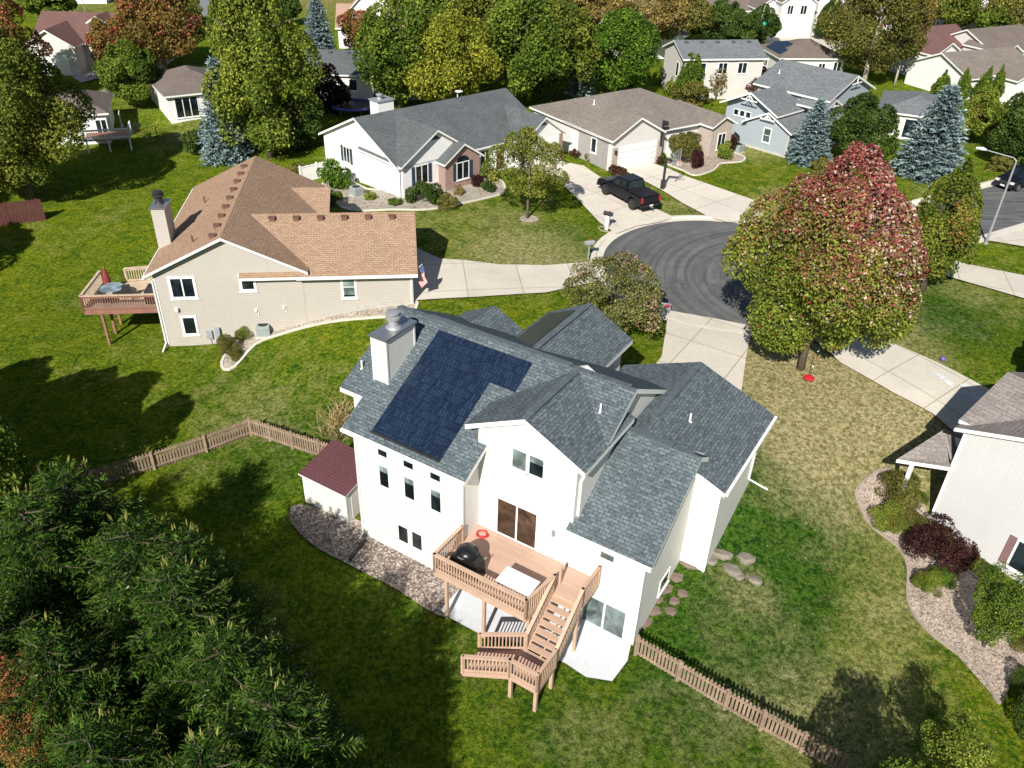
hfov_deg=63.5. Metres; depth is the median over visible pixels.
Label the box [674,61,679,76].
window
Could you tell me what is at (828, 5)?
spruce
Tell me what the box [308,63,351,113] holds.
understory tree
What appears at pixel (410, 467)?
window
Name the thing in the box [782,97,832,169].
blue spruce
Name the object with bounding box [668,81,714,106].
shrub
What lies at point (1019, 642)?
shrub
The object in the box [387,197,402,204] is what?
shrub
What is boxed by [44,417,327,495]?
picket fence
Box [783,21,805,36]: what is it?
garage door
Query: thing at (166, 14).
autumn tree
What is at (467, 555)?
barbecue grill
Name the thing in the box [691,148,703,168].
shrub
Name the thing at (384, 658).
lawn
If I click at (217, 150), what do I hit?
blue spruce
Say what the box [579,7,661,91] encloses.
green tree
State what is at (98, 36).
autumn tree
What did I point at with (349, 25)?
autumn tree
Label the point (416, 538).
window
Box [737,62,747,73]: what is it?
window
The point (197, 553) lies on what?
spruce tree
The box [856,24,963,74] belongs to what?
maroon roof house
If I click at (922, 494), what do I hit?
shrub
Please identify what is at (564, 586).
wooden deck
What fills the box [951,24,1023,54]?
brown roof house
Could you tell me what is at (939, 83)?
arborvitae
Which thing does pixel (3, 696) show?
red leaved bush
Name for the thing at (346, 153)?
window
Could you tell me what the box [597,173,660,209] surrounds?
pickup truck
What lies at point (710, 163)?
rock bed
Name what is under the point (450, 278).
driveway
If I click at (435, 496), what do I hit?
window
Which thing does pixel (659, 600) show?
stepping stone
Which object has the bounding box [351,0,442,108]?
green tree
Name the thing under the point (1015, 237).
driveway
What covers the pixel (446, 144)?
white ranch house
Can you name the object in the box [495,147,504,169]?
door
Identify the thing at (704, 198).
driveway
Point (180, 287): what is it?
window
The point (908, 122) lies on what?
window
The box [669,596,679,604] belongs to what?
stepping stone
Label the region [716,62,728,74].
window
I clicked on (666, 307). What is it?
mailbox
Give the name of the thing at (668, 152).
door
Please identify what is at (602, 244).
kerb
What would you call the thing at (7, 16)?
oak
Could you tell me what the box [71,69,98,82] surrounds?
driveway
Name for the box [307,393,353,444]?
ornamental grass
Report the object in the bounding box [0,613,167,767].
spruce tree
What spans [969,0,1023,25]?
background tree
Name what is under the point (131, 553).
spruce tree
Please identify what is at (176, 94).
hip roof cottage
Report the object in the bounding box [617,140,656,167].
garage door
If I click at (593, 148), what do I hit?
window
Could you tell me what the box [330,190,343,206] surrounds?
shrub
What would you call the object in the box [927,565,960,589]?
shrub
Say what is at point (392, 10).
background tree
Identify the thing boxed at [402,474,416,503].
window
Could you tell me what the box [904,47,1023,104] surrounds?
brown gable house
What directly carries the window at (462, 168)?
in the white ranch house at (446, 144)
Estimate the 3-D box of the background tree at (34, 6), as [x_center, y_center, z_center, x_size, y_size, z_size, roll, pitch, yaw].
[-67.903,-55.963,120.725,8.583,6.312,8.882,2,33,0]
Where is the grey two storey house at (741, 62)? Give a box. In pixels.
[661,39,768,99]
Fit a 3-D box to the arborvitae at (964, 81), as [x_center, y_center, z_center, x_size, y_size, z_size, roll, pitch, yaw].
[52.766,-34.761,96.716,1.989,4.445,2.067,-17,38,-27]
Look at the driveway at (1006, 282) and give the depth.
57.15 m
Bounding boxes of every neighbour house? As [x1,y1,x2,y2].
[695,0,776,24]
[894,372,1023,584]
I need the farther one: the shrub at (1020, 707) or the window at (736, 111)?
the window at (736, 111)
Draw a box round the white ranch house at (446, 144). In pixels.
[318,88,566,197]
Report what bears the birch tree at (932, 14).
on the lawn at (384, 658)
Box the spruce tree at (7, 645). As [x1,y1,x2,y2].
[0,593,101,767]
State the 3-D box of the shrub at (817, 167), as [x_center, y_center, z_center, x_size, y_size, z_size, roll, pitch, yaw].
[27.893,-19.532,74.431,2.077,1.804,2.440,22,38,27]
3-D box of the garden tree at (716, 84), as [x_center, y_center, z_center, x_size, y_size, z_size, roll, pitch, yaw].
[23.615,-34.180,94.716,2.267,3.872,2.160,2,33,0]
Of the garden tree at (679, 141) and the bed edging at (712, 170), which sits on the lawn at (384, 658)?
the bed edging at (712, 170)
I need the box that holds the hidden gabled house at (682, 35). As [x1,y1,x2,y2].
[600,14,687,58]
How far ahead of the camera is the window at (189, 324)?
51.30 m
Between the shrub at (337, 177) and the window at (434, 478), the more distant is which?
the shrub at (337, 177)
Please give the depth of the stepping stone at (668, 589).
35.64 m
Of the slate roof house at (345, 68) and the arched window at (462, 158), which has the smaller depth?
the arched window at (462, 158)
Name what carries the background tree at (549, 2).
on the lawn at (384, 658)
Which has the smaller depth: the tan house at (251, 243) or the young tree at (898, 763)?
the young tree at (898, 763)
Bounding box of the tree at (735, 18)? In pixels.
[689,0,763,39]
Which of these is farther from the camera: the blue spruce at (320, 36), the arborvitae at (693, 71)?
the blue spruce at (320, 36)
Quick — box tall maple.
[200,0,325,158]
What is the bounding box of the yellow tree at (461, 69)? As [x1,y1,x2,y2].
[396,9,503,101]
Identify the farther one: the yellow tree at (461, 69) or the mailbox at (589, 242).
the yellow tree at (461, 69)
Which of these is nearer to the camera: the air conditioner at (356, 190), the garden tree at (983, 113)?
the air conditioner at (356, 190)
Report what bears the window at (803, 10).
in the cream gabled house at (797, 18)
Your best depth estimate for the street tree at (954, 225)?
51.70 m
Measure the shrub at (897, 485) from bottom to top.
2.231 m
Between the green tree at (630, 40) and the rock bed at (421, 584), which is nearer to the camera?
the rock bed at (421, 584)
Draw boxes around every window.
[94,119,107,131]
[118,111,122,127]
[166,276,199,300]
[173,96,200,118]
[180,315,200,336]
[238,274,257,292]
[340,279,357,299]
[343,145,350,164]
[348,79,357,91]
[372,86,388,96]
[375,448,389,461]
[378,463,391,491]
[396,522,410,547]
[401,460,415,473]
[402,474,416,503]
[410,529,424,554]
[415,163,428,182]
[427,472,442,485]
[428,486,443,516]
[456,160,469,181]
[457,155,468,162]
[480,149,490,165]
[509,446,528,474]
[527,453,545,482]
[580,595,627,639]
[590,136,596,154]
[597,550,615,566]
[657,566,670,598]
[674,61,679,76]
[701,63,706,73]
[715,132,726,150]
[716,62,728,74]
[732,108,738,115]
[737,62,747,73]
[738,110,744,117]
[745,111,750,118]
[761,127,771,144]
[786,5,793,14]
[799,5,807,14]
[818,63,825,67]
[832,61,841,70]
[899,118,917,138]
[1006,538,1023,577]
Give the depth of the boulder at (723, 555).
36.72 m
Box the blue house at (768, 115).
[719,59,875,157]
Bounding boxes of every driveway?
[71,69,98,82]
[413,248,599,300]
[527,161,670,233]
[623,163,764,222]
[656,311,751,389]
[765,34,842,50]
[797,311,989,434]
[933,261,1023,297]
[988,226,1023,245]
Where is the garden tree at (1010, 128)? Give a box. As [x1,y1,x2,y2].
[987,90,1023,167]
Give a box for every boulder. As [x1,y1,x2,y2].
[708,555,717,565]
[712,548,732,560]
[723,563,741,576]
[734,573,745,580]
[737,552,755,565]
[748,575,761,585]
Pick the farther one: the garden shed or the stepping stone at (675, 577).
the garden shed
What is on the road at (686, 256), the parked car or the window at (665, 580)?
the parked car
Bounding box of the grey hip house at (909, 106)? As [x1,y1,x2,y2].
[878,90,956,139]
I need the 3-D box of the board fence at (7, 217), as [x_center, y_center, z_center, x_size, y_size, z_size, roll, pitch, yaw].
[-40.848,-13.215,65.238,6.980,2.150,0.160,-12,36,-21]
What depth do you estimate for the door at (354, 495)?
39.11 m
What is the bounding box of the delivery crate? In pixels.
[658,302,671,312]
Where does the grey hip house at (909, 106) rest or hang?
on the lawn at (384, 658)
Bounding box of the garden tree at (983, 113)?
[954,87,1009,143]
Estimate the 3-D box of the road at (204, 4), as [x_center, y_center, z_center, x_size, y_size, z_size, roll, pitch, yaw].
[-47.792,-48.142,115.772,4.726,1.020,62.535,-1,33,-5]
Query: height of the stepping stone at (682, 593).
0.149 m
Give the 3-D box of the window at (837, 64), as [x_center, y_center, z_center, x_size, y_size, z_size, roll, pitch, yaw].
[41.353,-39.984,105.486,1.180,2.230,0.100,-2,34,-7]
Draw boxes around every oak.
[0,0,53,78]
[0,27,96,199]
[0,414,31,525]
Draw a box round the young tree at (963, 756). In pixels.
[911,708,996,767]
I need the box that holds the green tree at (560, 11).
[509,0,601,99]
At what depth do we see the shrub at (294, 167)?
72.49 m
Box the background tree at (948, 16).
[930,0,983,27]
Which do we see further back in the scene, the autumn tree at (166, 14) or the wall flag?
the autumn tree at (166, 14)
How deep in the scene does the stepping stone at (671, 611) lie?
34.89 m
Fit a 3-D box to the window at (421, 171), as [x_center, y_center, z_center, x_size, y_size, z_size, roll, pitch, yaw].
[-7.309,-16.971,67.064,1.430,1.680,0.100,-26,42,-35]
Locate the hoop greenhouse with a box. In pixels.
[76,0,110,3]
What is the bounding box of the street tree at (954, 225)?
[914,157,983,291]
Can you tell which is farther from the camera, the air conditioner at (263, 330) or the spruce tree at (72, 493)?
the air conditioner at (263, 330)
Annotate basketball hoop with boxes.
[660,148,682,190]
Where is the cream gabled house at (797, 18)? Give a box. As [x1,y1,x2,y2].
[775,0,844,36]
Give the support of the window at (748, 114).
in the blue house at (768, 115)
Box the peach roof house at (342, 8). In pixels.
[335,0,419,47]
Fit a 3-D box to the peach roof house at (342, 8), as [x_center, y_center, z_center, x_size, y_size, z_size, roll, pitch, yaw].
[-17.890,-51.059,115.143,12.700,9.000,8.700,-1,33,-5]
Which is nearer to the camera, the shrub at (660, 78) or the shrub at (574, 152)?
the shrub at (574, 152)
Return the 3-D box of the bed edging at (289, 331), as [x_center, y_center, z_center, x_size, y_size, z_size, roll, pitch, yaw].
[-12.053,-3.606,51.947,12.388,2.552,3.786,-8,35,-16]
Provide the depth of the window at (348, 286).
51.22 m
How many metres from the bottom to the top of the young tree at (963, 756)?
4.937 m
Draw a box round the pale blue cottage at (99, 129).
[56,89,132,153]
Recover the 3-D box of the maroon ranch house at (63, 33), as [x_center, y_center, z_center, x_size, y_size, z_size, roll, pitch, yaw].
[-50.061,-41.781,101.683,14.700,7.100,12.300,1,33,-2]
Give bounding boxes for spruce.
[195,55,255,167]
[302,0,335,65]
[562,53,596,98]
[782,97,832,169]
[813,0,846,38]
[889,83,969,186]
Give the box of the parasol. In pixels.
[102,266,110,283]
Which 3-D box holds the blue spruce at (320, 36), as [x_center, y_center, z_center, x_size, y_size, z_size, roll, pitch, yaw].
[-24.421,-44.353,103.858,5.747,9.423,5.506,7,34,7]
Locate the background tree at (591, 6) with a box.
[572,0,626,25]
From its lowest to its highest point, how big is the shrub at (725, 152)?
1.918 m
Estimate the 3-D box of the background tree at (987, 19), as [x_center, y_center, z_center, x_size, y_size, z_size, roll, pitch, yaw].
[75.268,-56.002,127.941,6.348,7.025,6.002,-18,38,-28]
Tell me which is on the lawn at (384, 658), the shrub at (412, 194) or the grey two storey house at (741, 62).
the grey two storey house at (741, 62)
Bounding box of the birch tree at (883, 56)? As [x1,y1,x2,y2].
[811,0,932,80]
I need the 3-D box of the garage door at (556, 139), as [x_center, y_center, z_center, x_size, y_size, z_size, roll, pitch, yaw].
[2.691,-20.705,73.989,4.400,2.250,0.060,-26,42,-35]
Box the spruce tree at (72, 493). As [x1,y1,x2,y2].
[4,454,189,644]
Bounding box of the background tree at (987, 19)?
[975,0,1017,27]
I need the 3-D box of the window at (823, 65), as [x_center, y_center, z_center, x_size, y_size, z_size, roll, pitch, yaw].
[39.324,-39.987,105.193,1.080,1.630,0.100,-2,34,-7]
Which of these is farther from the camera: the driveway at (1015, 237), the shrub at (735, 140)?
the shrub at (735, 140)
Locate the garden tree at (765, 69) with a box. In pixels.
[745,66,769,92]
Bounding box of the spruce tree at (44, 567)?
[0,483,117,679]
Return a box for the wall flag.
[417,264,427,287]
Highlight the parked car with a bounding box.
[993,164,1023,190]
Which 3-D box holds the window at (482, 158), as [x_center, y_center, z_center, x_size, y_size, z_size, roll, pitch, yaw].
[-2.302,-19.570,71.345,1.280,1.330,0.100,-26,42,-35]
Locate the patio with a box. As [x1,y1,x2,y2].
[441,588,630,680]
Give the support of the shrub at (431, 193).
on the rock bed at (470, 192)
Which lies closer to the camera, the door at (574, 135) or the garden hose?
the garden hose
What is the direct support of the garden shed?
on the lawn at (384, 658)
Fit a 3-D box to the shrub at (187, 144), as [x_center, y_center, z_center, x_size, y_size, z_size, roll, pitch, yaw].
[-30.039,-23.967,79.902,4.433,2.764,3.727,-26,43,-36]
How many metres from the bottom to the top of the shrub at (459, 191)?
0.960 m
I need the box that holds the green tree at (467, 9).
[440,0,523,77]
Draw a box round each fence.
[0,198,45,225]
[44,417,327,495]
[125,122,181,146]
[298,158,331,179]
[633,634,849,767]
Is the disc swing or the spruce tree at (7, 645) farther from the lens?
the disc swing
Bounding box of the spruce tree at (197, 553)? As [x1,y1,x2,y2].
[121,521,313,707]
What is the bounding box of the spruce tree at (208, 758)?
[151,721,280,767]
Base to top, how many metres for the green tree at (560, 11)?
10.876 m
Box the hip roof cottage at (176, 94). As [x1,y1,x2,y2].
[149,65,211,123]
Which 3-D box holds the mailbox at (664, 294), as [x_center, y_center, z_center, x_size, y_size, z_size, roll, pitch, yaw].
[9.297,-5.163,51.961,0.300,1.650,0.700,-15,37,-25]
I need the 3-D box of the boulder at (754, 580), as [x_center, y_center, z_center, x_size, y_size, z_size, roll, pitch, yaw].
[10.577,8.543,36.071,0.693,0.217,0.443,21,38,26]
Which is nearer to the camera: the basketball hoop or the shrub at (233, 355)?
the shrub at (233, 355)
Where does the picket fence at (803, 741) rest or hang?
on the lawn at (384, 658)
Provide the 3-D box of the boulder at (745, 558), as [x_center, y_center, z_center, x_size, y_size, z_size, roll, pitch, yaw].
[10.407,7.761,36.733,0.797,0.281,0.643,15,35,19]
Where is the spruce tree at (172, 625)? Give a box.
[97,554,331,767]
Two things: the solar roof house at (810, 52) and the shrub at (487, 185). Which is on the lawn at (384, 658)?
the solar roof house at (810, 52)
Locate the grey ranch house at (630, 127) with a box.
[529,88,737,171]
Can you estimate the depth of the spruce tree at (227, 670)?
24.41 m
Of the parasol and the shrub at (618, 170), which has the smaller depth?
the parasol
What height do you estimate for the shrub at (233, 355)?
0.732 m
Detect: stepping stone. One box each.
[642,617,652,629]
[649,606,661,616]
[657,596,662,603]
[662,584,672,594]
[664,607,676,615]
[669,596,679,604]
[670,572,682,582]
[677,589,687,597]
[679,560,696,569]
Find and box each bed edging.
[220,298,418,370]
[322,178,505,211]
[667,152,745,175]
[854,467,1023,704]
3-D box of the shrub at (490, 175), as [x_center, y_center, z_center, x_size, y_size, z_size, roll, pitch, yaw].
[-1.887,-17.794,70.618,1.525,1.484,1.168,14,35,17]
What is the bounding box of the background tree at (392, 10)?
[380,0,403,21]
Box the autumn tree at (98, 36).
[85,16,137,60]
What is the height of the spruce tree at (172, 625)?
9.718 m
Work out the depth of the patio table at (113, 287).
51.32 m
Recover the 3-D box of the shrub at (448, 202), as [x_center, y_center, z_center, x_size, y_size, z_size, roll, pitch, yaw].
[-5.099,-14.408,65.191,1.816,1.227,2.134,-5,34,-10]
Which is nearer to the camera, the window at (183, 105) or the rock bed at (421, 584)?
the rock bed at (421, 584)
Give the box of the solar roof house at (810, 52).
[761,39,847,71]
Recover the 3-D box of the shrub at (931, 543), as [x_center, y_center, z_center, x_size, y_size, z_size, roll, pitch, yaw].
[19.525,7.459,37.612,3.080,2.347,3.065,-13,36,-22]
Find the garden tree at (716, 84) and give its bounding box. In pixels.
[709,68,728,100]
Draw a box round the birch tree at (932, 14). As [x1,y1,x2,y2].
[887,0,945,85]
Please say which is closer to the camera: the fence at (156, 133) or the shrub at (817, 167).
the shrub at (817, 167)
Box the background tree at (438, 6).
[407,0,477,43]
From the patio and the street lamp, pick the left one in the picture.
the patio
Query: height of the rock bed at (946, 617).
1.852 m
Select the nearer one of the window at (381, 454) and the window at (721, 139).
the window at (381, 454)
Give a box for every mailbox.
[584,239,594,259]
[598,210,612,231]
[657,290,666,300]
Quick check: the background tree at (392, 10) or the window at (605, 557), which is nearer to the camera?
the window at (605, 557)
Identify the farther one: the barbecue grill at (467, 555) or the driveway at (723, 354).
the driveway at (723, 354)
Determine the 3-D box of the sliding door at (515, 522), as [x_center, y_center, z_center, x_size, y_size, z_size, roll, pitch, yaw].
[0.174,5.781,34.255,2.020,2.020,0.130,20,37,26]
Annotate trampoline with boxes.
[331,98,369,115]
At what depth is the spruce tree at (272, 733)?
22.78 m
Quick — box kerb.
[590,179,1023,335]
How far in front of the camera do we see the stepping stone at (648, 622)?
34.51 m
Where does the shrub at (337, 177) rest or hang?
on the rock bed at (470, 192)
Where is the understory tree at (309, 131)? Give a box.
[272,93,324,150]
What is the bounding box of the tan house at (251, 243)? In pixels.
[142,156,417,351]
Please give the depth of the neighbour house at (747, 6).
130.06 m
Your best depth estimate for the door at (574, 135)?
76.64 m
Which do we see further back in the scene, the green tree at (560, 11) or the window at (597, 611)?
the green tree at (560, 11)
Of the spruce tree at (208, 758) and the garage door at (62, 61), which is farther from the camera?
the garage door at (62, 61)
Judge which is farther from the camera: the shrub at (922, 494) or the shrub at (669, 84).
the shrub at (669, 84)
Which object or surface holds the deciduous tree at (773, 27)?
on the lawn at (384, 658)
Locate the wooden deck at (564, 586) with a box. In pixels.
[432,524,601,711]
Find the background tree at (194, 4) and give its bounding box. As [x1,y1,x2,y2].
[173,0,203,19]
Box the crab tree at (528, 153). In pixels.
[479,125,569,218]
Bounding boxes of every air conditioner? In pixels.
[256,323,270,339]
[349,184,363,196]
[734,142,744,153]
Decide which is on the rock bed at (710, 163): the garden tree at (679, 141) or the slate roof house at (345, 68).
the garden tree at (679, 141)
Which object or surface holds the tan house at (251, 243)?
on the lawn at (384, 658)
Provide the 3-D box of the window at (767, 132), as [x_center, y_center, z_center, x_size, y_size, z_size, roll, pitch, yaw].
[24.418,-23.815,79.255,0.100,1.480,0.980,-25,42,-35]
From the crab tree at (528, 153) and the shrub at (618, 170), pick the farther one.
the shrub at (618, 170)
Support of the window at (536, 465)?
in the white house at (560, 435)
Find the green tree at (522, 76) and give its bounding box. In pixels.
[466,0,571,104]
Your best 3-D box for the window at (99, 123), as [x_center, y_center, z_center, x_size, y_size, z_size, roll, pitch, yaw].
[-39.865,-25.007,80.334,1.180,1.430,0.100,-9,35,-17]
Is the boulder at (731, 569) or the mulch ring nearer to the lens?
the boulder at (731, 569)
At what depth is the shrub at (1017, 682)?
32.52 m
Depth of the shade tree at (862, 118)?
73.71 m
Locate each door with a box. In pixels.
[37,54,71,74]
[351,488,359,517]
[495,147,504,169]
[495,496,538,550]
[526,136,558,167]
[570,130,578,149]
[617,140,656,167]
[665,133,675,157]
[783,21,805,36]
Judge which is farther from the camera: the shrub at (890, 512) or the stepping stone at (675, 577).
the shrub at (890, 512)
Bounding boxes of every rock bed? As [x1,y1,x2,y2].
[223,301,415,367]
[289,504,458,616]
[324,178,503,209]
[667,153,743,173]
[857,469,1023,699]
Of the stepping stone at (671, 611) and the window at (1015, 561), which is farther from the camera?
the window at (1015, 561)
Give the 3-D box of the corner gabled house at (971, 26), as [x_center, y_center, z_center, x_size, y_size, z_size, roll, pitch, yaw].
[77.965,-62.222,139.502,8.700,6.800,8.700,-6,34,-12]
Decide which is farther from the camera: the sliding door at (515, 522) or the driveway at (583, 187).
the driveway at (583, 187)
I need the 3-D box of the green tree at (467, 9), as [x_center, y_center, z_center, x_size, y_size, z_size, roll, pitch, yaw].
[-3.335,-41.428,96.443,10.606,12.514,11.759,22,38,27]
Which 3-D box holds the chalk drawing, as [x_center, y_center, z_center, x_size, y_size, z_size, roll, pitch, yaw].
[24.914,0.176,46.018,3.121,0.304,1.101,27,41,33]
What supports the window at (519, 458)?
in the white house at (560, 435)
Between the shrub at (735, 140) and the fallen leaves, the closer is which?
the fallen leaves
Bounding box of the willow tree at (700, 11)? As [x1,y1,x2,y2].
[656,0,723,35]
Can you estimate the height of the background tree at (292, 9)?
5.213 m
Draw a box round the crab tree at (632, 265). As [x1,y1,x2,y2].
[561,250,663,332]
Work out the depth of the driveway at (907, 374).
46.51 m
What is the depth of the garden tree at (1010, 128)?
75.57 m
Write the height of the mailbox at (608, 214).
1.650 m
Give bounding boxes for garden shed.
[298,439,359,522]
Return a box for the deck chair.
[121,284,133,300]
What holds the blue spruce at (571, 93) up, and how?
on the lawn at (384, 658)
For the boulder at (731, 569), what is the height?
0.217 m
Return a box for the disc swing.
[804,339,822,380]
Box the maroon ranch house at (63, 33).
[27,11,176,75]
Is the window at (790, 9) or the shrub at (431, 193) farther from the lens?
the window at (790, 9)
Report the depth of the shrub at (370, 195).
66.32 m
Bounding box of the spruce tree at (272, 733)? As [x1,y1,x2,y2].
[196,666,398,767]
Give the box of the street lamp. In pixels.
[976,147,1017,244]
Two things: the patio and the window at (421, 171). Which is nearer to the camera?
the patio
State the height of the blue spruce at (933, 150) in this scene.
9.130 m
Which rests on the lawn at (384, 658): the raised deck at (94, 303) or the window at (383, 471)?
the raised deck at (94, 303)
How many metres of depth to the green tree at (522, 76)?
85.87 m
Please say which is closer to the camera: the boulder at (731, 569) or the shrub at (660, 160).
the boulder at (731, 569)
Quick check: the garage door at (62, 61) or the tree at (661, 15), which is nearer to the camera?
the garage door at (62, 61)
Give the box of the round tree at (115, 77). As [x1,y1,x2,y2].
[92,37,161,107]
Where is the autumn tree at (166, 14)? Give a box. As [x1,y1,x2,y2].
[111,0,211,69]
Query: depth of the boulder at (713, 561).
36.52 m
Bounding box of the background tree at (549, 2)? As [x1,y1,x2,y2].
[499,0,573,22]
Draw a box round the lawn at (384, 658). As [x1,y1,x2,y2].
[0,0,1023,767]
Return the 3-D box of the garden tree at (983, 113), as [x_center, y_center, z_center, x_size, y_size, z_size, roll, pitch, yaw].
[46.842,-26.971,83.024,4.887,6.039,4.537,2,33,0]
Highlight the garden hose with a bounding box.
[476,530,488,538]
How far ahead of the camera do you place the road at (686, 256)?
59.21 m
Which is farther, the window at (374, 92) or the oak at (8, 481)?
the window at (374, 92)
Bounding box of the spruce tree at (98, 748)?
[42,703,182,767]
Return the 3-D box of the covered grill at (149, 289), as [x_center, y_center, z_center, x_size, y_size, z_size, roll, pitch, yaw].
[-22.313,-5.578,51.168,0.800,1.100,0.650,-2,34,-7]
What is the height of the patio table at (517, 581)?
0.760 m
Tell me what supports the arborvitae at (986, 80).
on the lawn at (384, 658)
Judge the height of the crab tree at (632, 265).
5.281 m
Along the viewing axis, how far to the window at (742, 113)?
80.75 m
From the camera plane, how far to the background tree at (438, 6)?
106.06 m
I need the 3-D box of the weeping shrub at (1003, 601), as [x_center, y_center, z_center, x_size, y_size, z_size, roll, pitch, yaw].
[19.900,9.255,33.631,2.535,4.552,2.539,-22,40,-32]
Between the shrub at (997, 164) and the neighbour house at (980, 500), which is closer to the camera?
the neighbour house at (980, 500)
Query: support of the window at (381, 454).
in the white house at (560, 435)
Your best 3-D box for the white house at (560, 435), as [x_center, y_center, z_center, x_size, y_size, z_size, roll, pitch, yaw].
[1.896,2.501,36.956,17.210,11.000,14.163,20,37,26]
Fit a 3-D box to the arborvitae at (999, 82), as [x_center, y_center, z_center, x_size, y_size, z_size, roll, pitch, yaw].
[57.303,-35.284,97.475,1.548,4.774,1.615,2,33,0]
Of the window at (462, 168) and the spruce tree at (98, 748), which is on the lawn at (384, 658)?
the spruce tree at (98, 748)
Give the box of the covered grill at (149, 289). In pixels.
[143,283,155,303]
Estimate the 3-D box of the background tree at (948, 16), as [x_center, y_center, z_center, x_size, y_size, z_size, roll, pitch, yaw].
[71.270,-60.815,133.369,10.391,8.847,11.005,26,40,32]
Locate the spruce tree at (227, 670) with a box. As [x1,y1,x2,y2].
[140,617,350,767]
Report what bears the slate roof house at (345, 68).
on the lawn at (384, 658)
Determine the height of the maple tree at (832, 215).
13.315 m
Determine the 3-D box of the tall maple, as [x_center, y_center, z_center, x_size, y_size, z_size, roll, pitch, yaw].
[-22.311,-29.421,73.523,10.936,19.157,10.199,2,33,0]
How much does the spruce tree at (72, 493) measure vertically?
9.564 m
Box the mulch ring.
[519,215,538,222]
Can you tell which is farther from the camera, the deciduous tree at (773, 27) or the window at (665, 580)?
the deciduous tree at (773, 27)
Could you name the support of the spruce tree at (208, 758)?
on the lawn at (384, 658)
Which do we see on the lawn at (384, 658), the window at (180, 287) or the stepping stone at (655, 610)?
the stepping stone at (655, 610)
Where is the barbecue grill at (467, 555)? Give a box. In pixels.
[447,542,486,580]
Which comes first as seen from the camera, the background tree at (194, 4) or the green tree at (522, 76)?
the green tree at (522, 76)
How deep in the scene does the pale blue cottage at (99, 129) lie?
80.12 m
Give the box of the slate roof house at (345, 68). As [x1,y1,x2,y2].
[315,49,445,99]
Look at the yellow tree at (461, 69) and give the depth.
83.48 m
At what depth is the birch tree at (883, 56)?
100.27 m
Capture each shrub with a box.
[181,121,209,153]
[216,333,240,354]
[228,348,241,361]
[234,326,252,339]
[239,107,260,126]
[287,161,310,173]
[316,157,351,189]
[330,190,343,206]
[364,190,376,200]
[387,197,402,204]
[405,180,426,202]
[421,182,442,203]
[436,193,458,211]
[453,184,463,195]
[471,174,483,186]
[480,180,495,191]
[482,168,499,181]
[569,148,580,157]
[607,164,626,174]
[652,63,664,83]
[656,155,664,164]
[662,75,678,96]
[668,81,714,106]
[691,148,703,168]
[717,140,733,159]
[729,132,739,150]
[808,156,831,176]
[868,500,907,533]
[875,469,922,511]
[891,509,931,539]
[902,513,980,574]
[911,570,943,597]
[916,490,929,503]
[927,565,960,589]
[970,561,1023,646]
[985,153,1013,172]
[1008,665,1023,695]
[1010,635,1023,653]
[1011,692,1023,741]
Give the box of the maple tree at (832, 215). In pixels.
[720,141,929,370]
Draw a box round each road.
[101,0,209,96]
[603,185,1023,327]
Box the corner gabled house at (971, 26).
[934,0,988,29]
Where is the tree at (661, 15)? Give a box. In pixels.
[604,0,690,51]
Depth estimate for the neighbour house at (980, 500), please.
37.40 m
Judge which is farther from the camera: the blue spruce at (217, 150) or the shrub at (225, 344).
the blue spruce at (217, 150)
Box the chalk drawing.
[934,372,980,400]
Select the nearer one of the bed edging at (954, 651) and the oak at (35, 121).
the bed edging at (954, 651)
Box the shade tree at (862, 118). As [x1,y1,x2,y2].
[825,91,899,165]
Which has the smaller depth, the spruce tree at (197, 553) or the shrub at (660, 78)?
the spruce tree at (197, 553)
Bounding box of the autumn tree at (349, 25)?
[336,8,370,49]
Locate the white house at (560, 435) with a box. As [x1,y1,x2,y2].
[340,303,776,644]
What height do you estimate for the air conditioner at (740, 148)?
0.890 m
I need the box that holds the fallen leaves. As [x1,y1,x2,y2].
[650,279,997,762]
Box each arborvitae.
[675,52,704,99]
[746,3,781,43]
[929,69,950,96]
[956,67,972,102]
[972,66,992,93]
[993,64,1005,97]
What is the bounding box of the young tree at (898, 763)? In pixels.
[879,755,924,767]
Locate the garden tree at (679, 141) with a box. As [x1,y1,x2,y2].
[667,131,702,161]
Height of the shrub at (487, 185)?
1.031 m
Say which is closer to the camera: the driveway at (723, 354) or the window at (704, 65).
the driveway at (723, 354)
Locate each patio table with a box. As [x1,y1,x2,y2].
[99,282,122,299]
[495,566,539,597]
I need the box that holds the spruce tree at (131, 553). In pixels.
[60,507,268,726]
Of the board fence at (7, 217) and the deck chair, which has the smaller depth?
the deck chair
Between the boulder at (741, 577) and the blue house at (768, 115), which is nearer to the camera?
the boulder at (741, 577)
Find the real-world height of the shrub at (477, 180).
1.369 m
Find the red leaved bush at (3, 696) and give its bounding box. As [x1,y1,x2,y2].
[0,648,64,767]
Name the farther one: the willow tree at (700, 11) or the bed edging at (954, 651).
the willow tree at (700, 11)
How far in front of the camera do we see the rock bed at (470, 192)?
66.84 m
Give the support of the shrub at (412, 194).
on the rock bed at (470, 192)
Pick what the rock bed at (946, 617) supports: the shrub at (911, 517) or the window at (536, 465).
the shrub at (911, 517)
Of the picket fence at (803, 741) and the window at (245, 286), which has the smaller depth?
the picket fence at (803, 741)
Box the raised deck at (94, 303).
[79,266,157,344]
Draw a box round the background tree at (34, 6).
[15,0,77,17]
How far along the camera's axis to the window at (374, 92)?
92.13 m
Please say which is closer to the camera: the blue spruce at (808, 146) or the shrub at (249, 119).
the blue spruce at (808, 146)
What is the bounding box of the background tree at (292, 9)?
[276,0,301,24]
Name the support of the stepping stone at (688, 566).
on the lawn at (384, 658)
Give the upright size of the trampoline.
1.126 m

